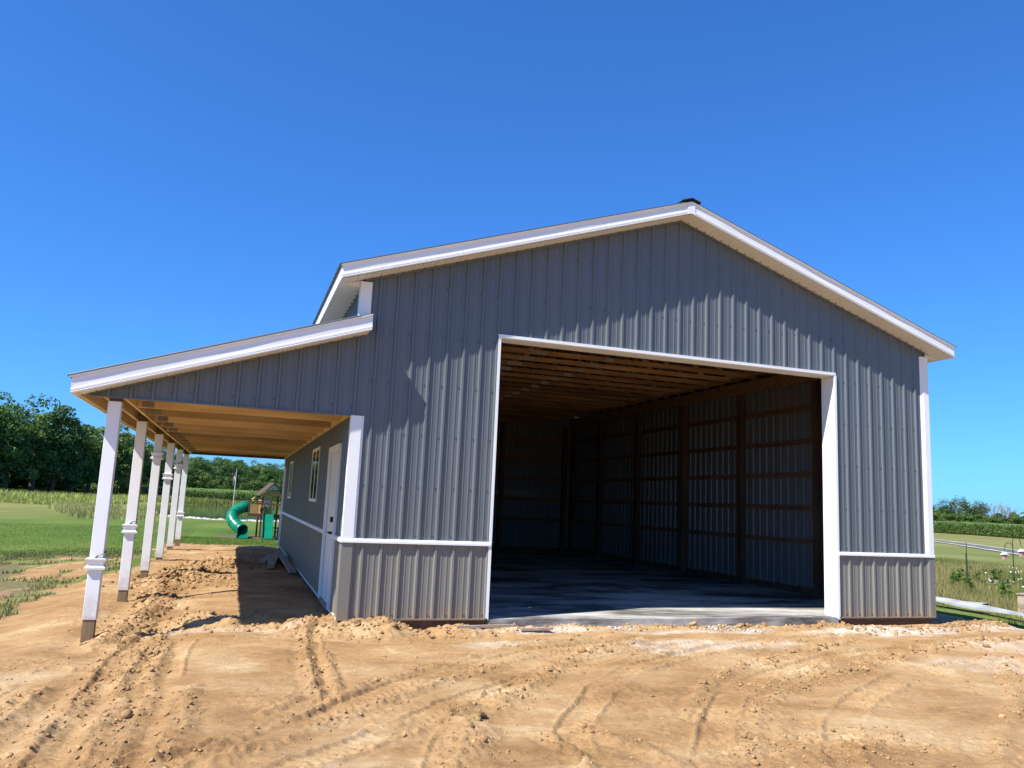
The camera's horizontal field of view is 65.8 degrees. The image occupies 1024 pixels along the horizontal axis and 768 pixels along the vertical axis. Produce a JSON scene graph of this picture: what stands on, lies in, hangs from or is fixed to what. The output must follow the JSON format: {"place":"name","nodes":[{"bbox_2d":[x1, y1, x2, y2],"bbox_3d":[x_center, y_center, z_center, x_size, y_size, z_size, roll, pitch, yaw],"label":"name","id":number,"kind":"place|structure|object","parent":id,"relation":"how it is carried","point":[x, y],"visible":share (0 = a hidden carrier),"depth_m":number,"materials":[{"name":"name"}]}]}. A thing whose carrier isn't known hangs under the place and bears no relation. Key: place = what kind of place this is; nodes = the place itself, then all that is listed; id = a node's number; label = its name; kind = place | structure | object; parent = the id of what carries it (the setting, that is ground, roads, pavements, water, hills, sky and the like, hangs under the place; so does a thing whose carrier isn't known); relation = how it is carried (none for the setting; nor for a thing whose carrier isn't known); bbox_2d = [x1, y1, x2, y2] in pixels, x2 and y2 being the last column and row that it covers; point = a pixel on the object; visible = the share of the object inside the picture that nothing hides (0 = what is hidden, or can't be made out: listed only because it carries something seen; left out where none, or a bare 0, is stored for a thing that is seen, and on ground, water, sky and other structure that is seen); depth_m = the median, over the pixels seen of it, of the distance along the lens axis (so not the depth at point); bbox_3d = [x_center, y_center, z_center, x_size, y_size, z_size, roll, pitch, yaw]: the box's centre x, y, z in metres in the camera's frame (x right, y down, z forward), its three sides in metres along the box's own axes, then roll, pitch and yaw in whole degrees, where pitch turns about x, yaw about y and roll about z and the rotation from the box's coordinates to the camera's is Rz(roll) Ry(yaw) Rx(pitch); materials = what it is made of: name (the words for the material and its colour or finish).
{"place":"outdoors","nodes":[
{"label":"outdoors","id":0,"kind":"place"},
{"bbox_2d":[0,523,278,559],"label":"lawn grass","id":1,"kind":"structure","parent":0,"point":[253,540],"depth_m":30.41,"materials":[{"name":"green plant"}]},
{"bbox_2d":[56,491,280,506],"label":"bank grass","id":2,"kind":"structure","parent":0,"point":[207,499],"depth_m":115.87,"materials":[{"name":"plant"}]},
{"bbox_2d":[126,505,279,519],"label":"pond","id":3,"kind":"structure","parent":0,"point":[212,511],"depth_m":80.28,"materials":[{"name":"green plant"}]},
{"bbox_2d":[0,502,1023,767],"bbox_3d":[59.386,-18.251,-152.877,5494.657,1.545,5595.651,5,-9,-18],"label":"ground","id":4,"kind":"structure","parent":0,"point":[600,694],"depth_m":7.19,"materials":[{"name":"brown soil"}]},
{"bbox_2d":[0,405,33,486],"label":"leafy tree","id":5,"kind":"object","parent":4,"relation":"on","point":[9,431],"visible":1,"depth_m":93.37,"materials":[{"name":"green plant"}]},
{"bbox_2d":[7,470,28,491],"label":"bush","id":6,"kind":"object","parent":4,"relation":"on","point":[12,475],"visible":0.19,"depth_m":106.92,"materials":[{"name":"green plant"}]},
{"bbox_2d":[0,390,58,489],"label":"leafy tree","id":7,"kind":"object","parent":4,"relation":"on","point":[28,469],"visible":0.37,"depth_m":99.53,"materials":[{"name":"green plant"}]},
{"bbox_2d":[15,476,56,491],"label":"bush","id":8,"kind":"object","parent":4,"relation":"on","point":[38,488],"visible":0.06,"depth_m":115.28,"materials":[{"name":"green plant"}]},
{"bbox_2d":[35,477,62,491],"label":"bush","id":9,"kind":"object","parent":4,"relation":"on","point":[47,484],"visible":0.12,"depth_m":117.94,"materials":[{"name":"green plant"}]},
{"bbox_2d":[10,393,90,491],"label":"leafy tree","id":10,"kind":"object","parent":4,"relation":"on","point":[65,441],"visible":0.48,"depth_m":105.56,"materials":[{"name":"green plant"}]},
{"bbox_2d":[39,477,74,491],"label":"bush","id":11,"kind":"object","parent":4,"relation":"on","point":[62,489],"visible":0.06,"depth_m":121.15,"materials":[{"name":"green plant"}]},
{"bbox_2d":[21,420,103,491],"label":"leafy tree","id":12,"kind":"object","parent":4,"relation":"on","point":[64,482],"visible":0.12,"depth_m":111.99,"materials":[{"name":"green plant"}]},
{"bbox_2d":[0,488,147,504],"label":"tall weeds","id":13,"kind":"object","parent":4,"relation":"on","point":[24,496],"visible":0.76,"depth_m":82.73,"materials":[{"name":"green plant"}]},
{"bbox_2d":[48,424,102,491],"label":"leafy tree","id":14,"kind":"object","parent":4,"relation":"on","point":[89,474],"visible":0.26,"depth_m":116.98,"materials":[{"name":"green plant"}]},
{"bbox_2d":[0,546,152,619],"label":"weeds","id":15,"kind":"object","parent":4,"relation":"on","point":[39,585],"visible":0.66,"depth_m":14.73,"materials":[{"name":"green plant"}]},
{"bbox_2d":[83,428,120,492],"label":"leafy tree","id":16,"kind":"object","parent":4,"relation":"on","point":[87,487],"visible":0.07,"depth_m":122.85,"materials":[{"name":"green plant"}]},
{"bbox_2d":[48,501,159,519],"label":"reeds","id":17,"kind":"object","parent":4,"relation":"on","point":[83,510],"visible":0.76,"depth_m":54.67,"materials":[{"name":"green plant"}]},
{"bbox_2d":[92,424,133,484],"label":"leafy tree","id":18,"kind":"object","parent":4,"relation":"on","point":[125,462],"visible":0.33,"depth_m":129.57,"materials":[{"name":"green plant"}]},
{"bbox_2d":[114,432,152,493],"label":"leafy tree","id":19,"kind":"object","parent":4,"relation":"on","point":[132,439],"visible":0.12,"depth_m":137.53,"materials":[{"name":"green plant"}]},
{"bbox_2d":[127,473,149,485],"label":"bush","id":20,"kind":"object","parent":4,"relation":"on","point":[145,482],"visible":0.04,"depth_m":150.95,"materials":[{"name":"green plant"}]},
{"bbox_2d":[144,627,156,631],"bbox_3d":[-4.228,2.880,9.265,0.143,0.076,0.130,5,-9,-18],"label":"dirt clod","id":21,"kind":"object","parent":4,"relation":"on","point":[148,629],"visible":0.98,"depth_m":9.23,"materials":[{"name":"brown soil"}]},
{"bbox_2d":[143,439,165,478],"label":"leafy tree","id":22,"kind":"object","parent":4,"relation":"on","point":[147,468],"visible":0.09,"depth_m":156.06,"materials":[{"name":"green plant"}]},
{"bbox_2d":[142,472,172,486],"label":"bush","id":23,"kind":"object","parent":4,"relation":"on","point":[160,484],"visible":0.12,"depth_m":157.27,"materials":[{"name":"green plant"}]},
{"bbox_2d":[36,483,280,501],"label":"corn field","id":24,"kind":"structure","parent":4,"relation":"on","point":[240,495],"depth_m":145.40,"materials":[{"name":"green plant"}]},
{"bbox_2d":[145,445,175,476],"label":"leafy tree","id":25,"kind":"object","parent":4,"relation":"on","point":[164,455],"visible":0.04,"depth_m":180.08,"materials":[{"name":"green plant"}]},
{"bbox_2d":[145,471,180,486],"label":"bush","id":26,"kind":"object","parent":4,"relation":"on","point":[172,481],"visible":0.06,"depth_m":161.42,"materials":[{"name":"green plant"}]},
{"bbox_2d":[173,453,196,480],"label":"leafy tree","id":27,"kind":"object","parent":4,"relation":"on","point":[191,464],"visible":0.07,"depth_m":191.34,"materials":[{"name":"green plant"}]},
{"bbox_2d":[180,468,213,488],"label":"bush","id":28,"kind":"object","parent":4,"relation":"on","point":[197,481],"visible":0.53,"depth_m":173.79,"materials":[{"name":"green plant"}]},
{"bbox_2d":[188,456,218,482],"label":"leafy tree","id":29,"kind":"object","parent":4,"relation":"on","point":[200,464],"visible":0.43,"depth_m":197.94,"materials":[{"name":"green plant"}]},
{"bbox_2d":[203,477,218,488],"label":"bush","id":30,"kind":"object","parent":4,"relation":"on","point":[209,485],"visible":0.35,"depth_m":179.03,"materials":[{"name":"green plant"}]},
{"bbox_2d":[204,457,231,472],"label":"leafy tree","id":31,"kind":"object","parent":4,"relation":"on","point":[216,459],"visible":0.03,"depth_m":238.91,"materials":[{"name":"green plant"}]},
{"bbox_2d":[206,475,230,489],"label":"bush","id":32,"kind":"object","parent":4,"relation":"on","point":[221,482],"visible":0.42,"depth_m":185.29,"materials":[{"name":"green plant"}]},
{"bbox_2d":[214,554,222,559],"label":"dirt clod","id":33,"kind":"object","parent":4,"relation":"on","point":[218,557],"visible":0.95,"depth_m":16.32,"materials":[{"name":"brown soil"}]},
{"bbox_2d":[159,515,278,521],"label":"shore stones","id":34,"kind":"object","parent":4,"relation":"on","point":[216,519],"visible":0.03,"depth_m":56.58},
{"bbox_2d":[205,461,234,479],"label":"leafy tree","id":35,"kind":"object","parent":4,"relation":"on","point":[223,471],"visible":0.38,"depth_m":206.55,"materials":[{"name":"green plant"}]},
{"bbox_2d":[178,497,279,507],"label":"reeds","id":36,"kind":"object","parent":4,"relation":"on","point":[198,503],"visible":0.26,"depth_m":113.33,"materials":[{"name":"green plant"}]},
{"bbox_2d":[219,473,248,489],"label":"bush","id":37,"kind":"object","parent":4,"relation":"on","point":[236,487],"visible":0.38,"depth_m":192.44,"materials":[{"name":"green plant"}]},
{"bbox_2d":[233,471,236,504],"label":"flagpole","id":38,"kind":"object","parent":4,"relation":"on","point":[234,479],"visible":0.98,"depth_m":107.20,"materials":[{"name":"grey metal"}]},
{"bbox_2d":[219,461,251,478],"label":"leafy tree","id":39,"kind":"object","parent":4,"relation":"on","point":[239,472],"visible":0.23,"depth_m":215.07,"materials":[{"name":"green plant"}]},
{"bbox_2d":[233,460,249,471],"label":"leafy tree","id":40,"kind":"object","parent":4,"relation":"on","point":[238,461],"visible":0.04,"depth_m":244.99,"materials":[{"name":"green plant"}]},
{"bbox_2d":[231,479,252,490],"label":"bush","id":41,"kind":"object","parent":4,"relation":"on","point":[244,481],"visible":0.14,"depth_m":197.21,"materials":[{"name":"green plant"}]},
{"bbox_2d":[233,462,256,480],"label":"leafy tree","id":42,"kind":"object","parent":4,"relation":"on","point":[250,474],"visible":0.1,"depth_m":223.35,"materials":[{"name":"green plant"}]},
{"bbox_2d":[234,477,260,490],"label":"bush","id":43,"kind":"object","parent":4,"relation":"on","point":[252,484],"visible":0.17,"depth_m":203.56,"materials":[{"name":"green plant"}]},
{"bbox_2d":[245,465,261,480],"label":"leafy tree","id":44,"kind":"object","parent":4,"relation":"on","point":[257,469],"visible":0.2,"depth_m":226.49,"materials":[{"name":"green plant"}]},
{"bbox_2d":[245,477,261,489],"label":"bush","id":45,"kind":"object","parent":4,"relation":"on","point":[259,484],"visible":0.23,"depth_m":207.12,"materials":[{"name":"green plant"}]},
{"bbox_2d":[226,483,281,538],"bbox_3d":[-11.447,5.685,35.494,2.560,2.560,2.559,5,-9,-18],"label":"playset","id":46,"kind":"object","parent":4,"relation":"on","point":[237,526],"visible":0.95,"depth_m":35.52,"materials":[{"name":"green plastic"}]},
{"bbox_2d":[248,476,274,490],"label":"bush","id":47,"kind":"object","parent":4,"relation":"on","point":[264,483],"visible":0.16,"depth_m":215.19,"materials":[{"name":"green plant"}]},
{"bbox_2d":[259,554,268,562],"bbox_3d":[-5.455,3.880,17.617,0.140,0.101,1.419,4,-9,-10],"label":"board","id":48,"kind":"object","parent":4,"relation":"on","point":[265,559],"visible":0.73,"depth_m":17.25,"materials":[{"name":"grey wood"}]},
{"bbox_2d":[253,463,276,482],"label":"leafy tree","id":49,"kind":"object","parent":4,"relation":"on","point":[267,475],"visible":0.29,"depth_m":234.83,"materials":[{"name":"green plant"}]},
{"bbox_2d":[261,464,283,483],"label":"leafy tree","id":50,"kind":"object","parent":4,"relation":"on","point":[277,473],"visible":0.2,"depth_m":244.24,"materials":[{"name":"green plant"}]},
{"bbox_2d":[263,463,281,480],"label":"leafy tree","id":51,"kind":"object","parent":4,"relation":"on","point":[275,468],"visible":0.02,"depth_m":257.19,"materials":[{"name":"green plant"}]},
{"bbox_2d":[266,479,282,488],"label":"bush","id":52,"kind":"object","parent":4,"relation":"on","point":[279,481],"visible":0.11,"depth_m":227.90,"materials":[{"name":"green plant"}]},
{"bbox_2d":[275,550,296,572],"bbox_3d":[-4.816,3.742,16.791,0.140,0.136,4.002,6,-9,-20],"label":"board","id":53,"kind":"object","parent":4,"relation":"on","point":[288,565],"visible":1,"depth_m":16.27,"materials":[{"name":"grey wood"}]},
{"bbox_2d":[350,618,361,625],"bbox_3d":[-1.836,2.831,9.389,0.157,0.094,0.144,5,-9,-18],"label":"dirt clod","id":54,"kind":"object","parent":4,"relation":"on","point":[356,622],"visible":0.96,"depth_m":9.37,"materials":[{"name":"brown soil"}]},
{"bbox_2d":[459,720,473,727],"bbox_3d":[-0.326,2.507,5.818,0.121,0.058,0.089,0,-9,16],"label":"dirt clod","id":55,"kind":"object","parent":4,"relation":"on","point":[466,723],"visible":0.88,"depth_m":5.79,"materials":[{"name":"brown soil"}]},
{"bbox_2d":[470,710,486,720],"bbox_3d":[-0.255,2.555,6.098,0.136,0.068,0.176,-3,-10,34],"label":"dirt clod","id":56,"kind":"object","parent":4,"relation":"on","point":[478,715],"visible":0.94,"depth_m":6.08,"materials":[{"name":"brown soil"}]},
{"bbox_2d":[456,624,515,628],"bbox_3d":[-0.312,2.936,9.598,0.750,0.040,0.040,6,-9,-20],"label":"wood stake","id":57,"kind":"object","parent":4,"relation":"on","point":[486,626],"visible":1,"depth_m":9.58,"materials":[{"name":"beige wood"}]},
{"bbox_2d":[480,733,492,742],"bbox_3d":[-0.190,2.467,5.479,0.106,0.088,0.104,-4,-11,36],"label":"dirt clod","id":58,"kind":"object","parent":4,"relation":"on","point":[484,738],"visible":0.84,"depth_m":5.48,"materials":[{"name":"beige soil"}]},
{"bbox_2d":[0,543,1023,767],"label":"dirt clods","id":59,"kind":"object","parent":4,"relation":"on","point":[127,713],"visible":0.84,"depth_m":8.55,"materials":[{"name":"brown soil"}]},
{"bbox_2d":[520,627,552,630],"bbox_3d":[0.304,3.016,9.742,0.421,0.040,0.040,5,-9,-17],"label":"wood stake","id":60,"kind":"object","parent":4,"relation":"on","point":[536,629],"visible":1,"depth_m":9.72,"materials":[{"name":"beige wood"}]},
{"bbox_2d":[484,550,838,628],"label":"concrete slab","id":61,"kind":"structure","parent":4,"relation":"on","point":[543,588],"depth_m":13.41,"materials":[{"name":"grey concrete"}]},
{"bbox_2d":[67,197,956,642],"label":"pole barn","id":62,"kind":"structure","parent":61,"relation":"on","point":[689,385],"depth_m":11.93,"materials":[{"name":"grey metal"}]},
{"bbox_2d":[277,467,285,545],"bbox_3d":[-6.510,3.471,22.429,0.039,2.190,0.840,5,-9,-18],"label":"back side door","id":63,"kind":"structure","parent":62,"relation":"in","point":[284,475],"depth_m":22.65,"materials":[{"name":"white metal"}]},
{"bbox_2d":[287,461,293,497],"bbox_3d":[-5.559,2.414,19.940,0.050,0.920,1.150,5,-9,-18],"label":"slider window","id":64,"kind":"structure","parent":62,"relation":"in","point":[291,463],"depth_m":19.93,"materials":[{"name":"white plastic"}]},
{"bbox_2d":[309,446,320,501],"bbox_3d":[-3.428,1.584,13.814,0.050,0.920,1.290,5,-9,-18],"label":"slider window","id":65,"kind":"structure","parent":62,"relation":"in","point":[316,452],"depth_m":13.77,"materials":[{"name":"clear glass"}]},
{"bbox_2d":[318,443,341,610],"bbox_3d":[-2.532,1.947,10.991,0.129,2.180,1.270,5,-9,-18],"label":"entry door","id":66,"kind":"structure","parent":62,"relation":"in","point":[330,520],"depth_m":11.10,"materials":[{"name":"white metal"}]},
{"bbox_2d":[728,753,738,758],"bbox_3d":[1.516,2.561,5.433,0.062,0.042,0.089,5,-9,-18],"label":"dirt clod","id":67,"kind":"object","parent":4,"relation":"on","point":[731,756],"visible":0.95,"depth_m":5.43,"materials":[{"name":"beige soil"}]},
{"bbox_2d":[530,625,943,636],"bbox_3d":[3.249,3.321,10.639,6.301,0.113,0.816,5,-9,-18],"label":"concrete rubble","id":68,"kind":"object","parent":4,"relation":"on","point":[747,630],"visible":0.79,"depth_m":10.79,"materials":[{"name":"grey concrete"}]},
{"bbox_2d":[810,645,820,650],"bbox_3d":[3.640,3.168,9.504,0.136,0.075,0.130,-2,-10,26],"label":"dirt clod","id":69,"kind":"object","parent":4,"relation":"on","point":[815,647],"visible":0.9,"depth_m":9.46,"materials":[{"name":"brown soil"}]},
{"bbox_2d":[933,508,964,521],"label":"bush","id":70,"kind":"object","parent":4,"relation":"on","point":[943,516],"visible":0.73,"depth_m":200.27,"materials":[{"name":"green plant"}]},
{"bbox_2d":[950,575,960,584],"bbox_3d":[13.538,6.010,24.231,0.327,0.582,0.304,6,-9,-23],"label":"garden plant","id":71,"kind":"object","parent":4,"relation":"on","point":[955,578],"visible":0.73,"depth_m":24.21,"materials":[{"name":"green plant"}]},
{"bbox_2d":[956,567,965,583],"bbox_3d":[14.274,6.157,25.192,0.373,0.628,0.335,0,-9,15],"label":"garden plant","id":72,"kind":"object","parent":4,"relation":"on","point":[961,569],"visible":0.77,"depth_m":25.19,"materials":[{"name":"green plant"}]},
{"bbox_2d":[935,495,991,518],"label":"cottonwood tree","id":73,"kind":"object","parent":4,"relation":"on","point":[966,506],"visible":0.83,"depth_m":202.82,"materials":[{"name":"green plant"}]},
{"bbox_2d":[962,576,974,589],"bbox_3d":[13.101,5.713,22.686,0.330,0.632,0.355,10,-11,-40],"label":"garden plant","id":74,"kind":"object","parent":4,"relation":"on","point":[969,581],"visible":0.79,"depth_m":22.69,"materials":[{"name":"green plant"}]},
{"bbox_2d":[953,600,988,604],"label":"leftover trim","id":75,"kind":"structure","parent":4,"relation":"on","point":[979,603],"depth_m":16.76,"materials":[{"name":"white metal"}]},
{"bbox_2d":[958,510,987,522],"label":"bush","id":76,"kind":"object","parent":4,"relation":"on","point":[968,517],"visible":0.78,"depth_m":197.61,"materials":[{"name":"green plant"}]},
{"bbox_2d":[934,539,1018,553],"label":"gravel lane","id":77,"kind":"structure","parent":4,"relation":"on","point":[999,549],"depth_m":68.95,"materials":[{"name":"grey gravel"}]},
{"bbox_2d":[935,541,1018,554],"bbox_3d":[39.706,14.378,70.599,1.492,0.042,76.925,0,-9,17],"label":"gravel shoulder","id":78,"kind":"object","parent":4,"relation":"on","point":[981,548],"visible":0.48,"depth_m":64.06},
{"bbox_2d":[936,539,1017,550],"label":"gravel shoulder","id":79,"kind":"object","parent":4,"relation":"on","point":[977,544],"visible":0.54,"depth_m":74.18},
{"bbox_2d":[933,521,1023,537],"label":"corn field","id":80,"kind":"structure","parent":4,"relation":"on","point":[1010,530],"depth_m":139.34,"materials":[{"name":"green plant"}]},
{"bbox_2d":[936,596,1023,615],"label":"leftover trim","id":81,"kind":"structure","parent":4,"relation":"on","point":[949,601],"depth_m":16.58,"materials":[{"name":"white metal"}]},
{"bbox_2d":[987,567,998,585],"bbox_3d":[15.089,6.105,24.822,0.384,0.720,0.360,4,-9,-11],"label":"garden plant","id":82,"kind":"object","parent":4,"relation":"on","point":[993,573],"visible":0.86,"depth_m":24.81,"materials":[{"name":"green plant"}]},
{"bbox_2d":[981,513,1010,523],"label":"bush","id":83,"kind":"object","parent":4,"relation":"on","point":[998,520],"visible":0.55,"depth_m":196.82,"materials":[{"name":"green plant"}]},
{"bbox_2d":[981,502,1023,521],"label":"dead tree","id":84,"kind":"object","parent":4,"relation":"on","point":[1004,511],"visible":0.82,"depth_m":200.50,"materials":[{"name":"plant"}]},
{"bbox_2d":[999,579,1012,596],"bbox_3d":[13.099,5.458,21.002,0.366,0.616,0.329,-4,-11,39],"label":"garden plant","id":85,"kind":"object","parent":4,"relation":"on","point":[1002,587],"visible":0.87,"depth_m":21.00,"materials":[{"name":"green plant"}]},
{"bbox_2d":[1004,537,1020,583],"bbox_3d":[16.380,5.920,25.855,0.557,1.832,0.026,3,-9,-1],"label":"shepherd hook","id":86,"kind":"object","parent":4,"relation":"on","point":[1013,555],"visible":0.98,"depth_m":25.92,"materials":[{"name":"black metal"}]},
{"bbox_2d":[1001,549,1008,559],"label":"bird house","id":87,"kind":"structure","parent":86,"relation":"hanging from","point":[1005,555],"depth_m":25.83,"materials":[{"name":"pink"}]},
{"bbox_2d":[1018,549,1023,556],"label":"bird house","id":88,"kind":"structure","parent":86,"relation":"hanging from","point":[1021,552],"depth_m":25.87,"materials":[{"name":"beige"}]},
{"bbox_2d":[1005,512,1023,523],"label":"bush","id":89,"kind":"object","parent":4,"relation":"on","point":[1018,519],"visible":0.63,"depth_m":196.73,"materials":[{"name":"green plant"}]},
{"bbox_2d":[1016,593,1023,616],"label":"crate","id":90,"kind":"object","parent":4,"relation":"on","point":[1020,598],"visible":0.71,"depth_m":16.39,"materials":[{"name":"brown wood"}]},
{"bbox_2d":[0,0,1023,516],"label":"sky","id":91,"kind":"structure","parent":0,"point":[176,175],"materials":[{"name":"blue"}]},
{"bbox_2d":[934,557,1023,617],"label":"tall grass","id":92,"kind":"structure","parent":0,"point":[951,590],"depth_m":24.08,"materials":[{"name":"green plant"}]},
{"bbox_2d":[936,605,1023,628],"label":"grass","id":93,"kind":"structure","parent":0,"point":[1008,619],"depth_m":15.52,"materials":[{"name":"green plant"}]},
{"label":"board","id":94,"kind":"object","parent":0,"visible":0},
{"bbox_2d":[267,551,278,567],"bbox_3d":[-5.135,3.777,17.102,0.140,0.098,3.213,5,-9,-14],"label":"board","id":95,"kind":"object","parent":94,"relation":"on","point":[273,560],"visible":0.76,"depth_m":16.57,"materials":[{"name":"grey wood"}]}
]}

